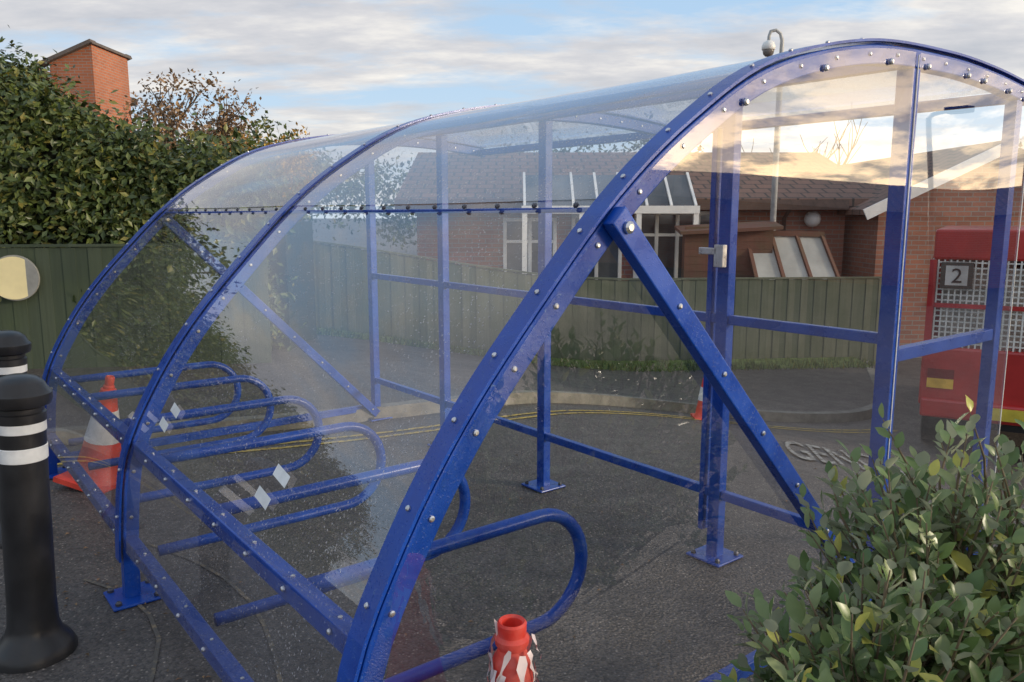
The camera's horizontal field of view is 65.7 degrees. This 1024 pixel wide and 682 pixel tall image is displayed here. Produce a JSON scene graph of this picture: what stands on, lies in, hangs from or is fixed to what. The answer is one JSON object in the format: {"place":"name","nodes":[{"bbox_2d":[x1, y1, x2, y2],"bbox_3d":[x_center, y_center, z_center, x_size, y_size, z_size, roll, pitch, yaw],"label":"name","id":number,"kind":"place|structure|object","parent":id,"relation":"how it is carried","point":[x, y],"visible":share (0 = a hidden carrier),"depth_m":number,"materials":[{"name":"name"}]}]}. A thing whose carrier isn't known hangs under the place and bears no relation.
{"place":"outdoors","nodes":[
{"label":"outdoors","id":0,"kind":"place"},
{"bbox_2d":[27,334,873,425],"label":"pavement","id":1,"kind":"structure","parent":0,"point":[297,371],"depth_m":8.41,"materials":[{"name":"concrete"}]},
{"bbox_2d":[316,325,875,371],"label":"grass verge","id":2,"kind":"object","parent":1,"relation":"on","point":[673,362],"depth_m":11.51,"materials":[{"name":"green plant"}]},
{"bbox_2d":[0,218,1023,681],"bbox_3d":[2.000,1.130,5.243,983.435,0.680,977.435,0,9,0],"label":"ground","id":3,"kind":"structure","parent":0,"point":[640,606],"depth_m":3.81,"materials":[{"name":"grey asphalt"}]},
{"bbox_2d":[0,330,31,548],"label":"bollard","id":4,"kind":"object","parent":3,"relation":"on","point":[15,347],"visible":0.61,"depth_m":3.79,"materials":[{"name":"black plastic"}]},
{"bbox_2d":[0,373,77,673],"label":"bollard","id":5,"kind":"object","parent":3,"relation":"on","point":[39,634],"visible":0.99,"depth_m":2.81,"materials":[{"name":"black plastic"}]},
{"bbox_2d":[53,375,120,492],"bbox_3d":[-2.497,0.538,4.743,0.334,0.690,0.334,2,9,13],"label":"traffic cone","id":6,"kind":"object","parent":3,"relation":"on","point":[100,442],"visible":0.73,"depth_m":4.66,"materials":[{"name":"orange plastic"}]},
{"bbox_2d":[49,45,131,132],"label":"wall","id":7,"kind":"structure","parent":3,"relation":"on","point":[103,73],"depth_m":21.40,"materials":[{"name":"orange brick"}]},
{"bbox_2d":[0,243,271,368],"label":"green wooden fence","id":8,"kind":"object","parent":3,"relation":"on","point":[170,286],"visible":0.53,"depth_m":7.88,"materials":[{"name":"green wood"}]},
{"bbox_2d":[0,255,39,300],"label":"round sign","id":9,"kind":"object","parent":8,"relation":"attached to","point":[19,278],"visible":1,"depth_m":7.61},
{"bbox_2d":[0,25,316,360],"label":"hedge","id":10,"kind":"object","parent":3,"relation":"on","point":[71,172],"visible":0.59,"depth_m":8.32,"materials":[{"name":"green plant"}]},
{"bbox_2d":[111,67,220,157],"bbox_3d":[-6.795,-3.143,15.801,2.145,4.575,3.235,-3,10,-19],"label":"autumn tree","id":11,"kind":"object","parent":3,"relation":"on","point":[176,122],"visible":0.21,"depth_m":15.61,"materials":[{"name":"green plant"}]},
{"bbox_2d":[98,72,264,151],"bbox_3d":[-7.133,-3.339,17.252,3.958,4.809,2.668,-7,12,-39],"label":"autumn tree","id":12,"kind":"object","parent":3,"relation":"on","point":[221,122],"visible":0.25,"depth_m":17.24,"materials":[{"name":"brown plant"}]},
{"bbox_2d":[83,541,282,681],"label":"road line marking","id":13,"kind":"object","parent":3,"relation":"on","point":[158,638],"visible":0.87,"depth_m":3.12,"materials":[{"name":"paint"}]},
{"bbox_2d":[196,111,317,220],"bbox_3d":[-4.740,-2.406,14.821,2.586,3.685,1.863,0,9,0],"label":"autumn tree","id":14,"kind":"object","parent":3,"relation":"on","point":[291,181],"visible":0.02,"depth_m":14.69,"materials":[{"name":"brown plant"}]},
{"bbox_2d":[241,120,350,230],"bbox_3d":[-7.626,-4.569,26.385,3.250,5.337,3.960,8,12,42],"label":"oak tree","id":15,"kind":"object","parent":3,"relation":"on","point":[303,218],"visible":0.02,"depth_m":26.23,"materials":[{"name":"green plant"}]},
{"bbox_2d":[174,103,703,251],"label":"distant trees","id":16,"kind":"object","parent":3,"relation":"on","point":[351,189],"visible":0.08,"depth_m":41.51,"materials":[{"name":"green plant"}]},
{"bbox_2d":[53,411,842,679],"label":"fallen leaves","id":17,"kind":"object","parent":3,"relation":"on","point":[302,541],"visible":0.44,"depth_m":3.47,"materials":[{"name":"brown plant"}]},
{"bbox_2d":[73,361,874,438],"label":"kerb","id":18,"kind":"structure","parent":3,"relation":"on","point":[408,408],"depth_m":7.34,"materials":[{"name":"concrete"}]},
{"bbox_2d":[57,410,898,464],"bbox_3d":[-4.770,1.086,5.482,18.701,0.678,1.646,-2,9,-14],"label":"double yellow line","id":19,"kind":"object","parent":3,"relation":"on","point":[499,416],"visible":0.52,"depth_m":6.05,"materials":[{"name":"paint"}]},
{"bbox_2d":[487,614,540,681],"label":"traffic cone","id":20,"kind":"object","parent":3,"relation":"on","point":[512,656],"visible":1,"depth_m":1.66,"materials":[{"name":"plastic"}]},
{"bbox_2d":[42,38,1023,681],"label":"cycle shelter","id":21,"kind":"object","parent":3,"relation":"on","point":[676,118],"visible":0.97,"depth_m":3.29,"materials":[{"name":"metal"}]},
{"bbox_2d":[70,361,587,681],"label":"bicycle rack","id":22,"kind":"object","parent":21,"relation":"attached to","point":[455,537],"visible":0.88,"depth_m":3.27,"materials":[{"name":"blue metal"}]},
{"bbox_2d":[313,240,881,364],"bbox_3d":[0.025,-0.540,11.434,11.366,2.062,0.319,-1,9,-5],"label":"wooden fence","id":23,"kind":"object","parent":3,"relation":"on","point":[578,332],"visible":0.38,"depth_m":11.56,"materials":[{"name":"green wood"}]},
{"bbox_2d":[521,172,699,277],"bbox_3d":[1.550,-1.279,12.986,2.800,2.946,0.812,0,9,0],"label":"conservatory","id":24,"kind":"object","parent":3,"relation":"on","point":[672,194],"visible":0.48,"depth_m":12.74,"materials":[{"name":"white plastic"}]},
{"bbox_2d":[690,380,702,419],"bbox_3d":[1.900,0.537,7.801,0.228,0.453,0.228,0,9,0],"label":"traffic cone","id":25,"kind":"object","parent":3,"relation":"on","point":[697,414],"visible":0.15,"depth_m":7.77,"materials":[{"name":"plastic"}]},
{"bbox_2d":[394,136,1023,357],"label":"brick bungalow","id":26,"kind":"object","parent":3,"relation":"on","point":[843,207],"visible":0.26,"depth_m":13.35,"materials":[{"name":"brick"}]},
{"bbox_2d":[503,218,556,274],"bbox_3d":[0.300,-1.533,13.359,1.020,1.070,0.108,0,9,0],"label":"window frame","id":27,"kind":"structure","parent":26,"relation":"in","point":[505,241],"depth_m":13.33,"materials":[{"name":"white plastic"}]},
{"bbox_2d":[507,221,552,273],"bbox_3d":[0.300,-1.575,13.399,0.860,0.960,0.010,0,9,0],"label":"window glass","id":28,"kind":"structure","parent":26,"relation":"in","point":[514,228],"depth_m":13.39,"materials":[{"name":"grey glass"}]},
{"bbox_2d":[571,214,621,279],"bbox_3d":[1.425,-1.494,13.365,0.970,1.290,0.108,0,9,0],"label":"window frame","id":29,"kind":"structure","parent":26,"relation":"in","point":[573,215],"depth_m":13.39,"materials":[{"name":"white plastic"}]},
{"bbox_2d":[575,217,617,279],"bbox_3d":[1.425,-1.535,13.405,0.810,1.180,0.010,0,9,0],"label":"window glass","id":30,"kind":"structure","parent":26,"relation":"in","point":[608,262],"depth_m":13.43,"materials":[{"name":"grey glass"}]},
{"bbox_2d":[633,211,709,277],"bbox_3d":[2.775,-1.538,13.358,1.570,1.280,0.108,0,9,0],"label":"window frame","id":31,"kind":"structure","parent":26,"relation":"in","point":[655,234],"depth_m":13.32,"materials":[{"name":"white plastic"}]},
{"bbox_2d":[641,215,709,277],"bbox_3d":[2.775,-1.580,13.398,1.410,1.170,0.010,0,9,0],"label":"window glass","id":32,"kind":"structure","parent":26,"relation":"in","point":[666,244],"depth_m":13.36,"materials":[{"name":"black glass"}]},
{"bbox_2d":[674,221,783,279],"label":"garden shed","id":33,"kind":"structure","parent":3,"relation":"on","point":[756,237],"depth_m":12.18,"materials":[{"name":"brown wood"}]},
{"bbox_2d":[762,28,783,230],"bbox_3d":[3.955,-2.206,12.357,0.350,5.074,0.200,0,9,0],"label":"cctv camera pole","id":34,"kind":"object","parent":3,"relation":"on","point":[768,47],"visible":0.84,"depth_m":12.19,"materials":[{"name":"grey metal"}]},
{"bbox_2d":[748,230,839,279],"bbox_3d":[4.300,-0.689,12.256,1.425,2.030,0.475,0,9,0],"label":"greenhouse frame","id":35,"kind":"object","parent":3,"relation":"on","point":[800,254],"visible":0.4,"depth_m":12.16,"materials":[{"name":"wood"}]},
{"bbox_2d":[800,103,867,164],"bbox_3d":[8.073,-3.724,21.575,3.021,5.156,2.865,-7,11,-35],"label":"bare tree","id":36,"kind":"object","parent":3,"relation":"on","point":[847,155],"visible":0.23,"depth_m":20.80,"materials":[{"name":"brown plant"}]},
{"bbox_2d":[785,441,904,474],"bbox_3d":[2.652,0.940,6.367,0.866,0.256,1.110,3,9,17],"label":"road text marking","id":37,"kind":"object","parent":3,"relation":"on","point":[788,443],"visible":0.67,"depth_m":6.34,"materials":[{"name":"white paint"}]},
{"bbox_2d":[712,395,1023,681],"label":"variegated shrub","id":38,"kind":"object","parent":3,"relation":"on","point":[940,607],"visible":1,"depth_m":1.80,"materials":[{"name":"green plant"}]},
{"bbox_2d":[918,226,1023,442],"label":"tipper truck","id":39,"kind":"object","parent":3,"relation":"on","point":[957,285],"visible":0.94,"depth_m":7.32,"materials":[{"name":"red paint"}]},
{"bbox_2d":[0,0,1023,217],"label":"sky","id":40,"kind":"structure","parent":0,"point":[330,67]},
{"bbox_3d":[-15.925,-4.216,24.112,7.150,3.950,4.850,0,9,0],"label":"side wall","id":41,"kind":"object","parent":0,"visible":0},
{"bbox_2d":[35,69,137,106],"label":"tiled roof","id":42,"kind":"structure","parent":41,"relation":"on","point":[131,99],"depth_m":25.59,"materials":[{"name":"tile"}]},
{"bbox_2d":[28,39,131,68],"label":"verge","id":43,"kind":"structure","parent":42,"relation":"on","point":[72,49],"depth_m":20.99,"materials":[{"name":"grey concrete"}]}
]}

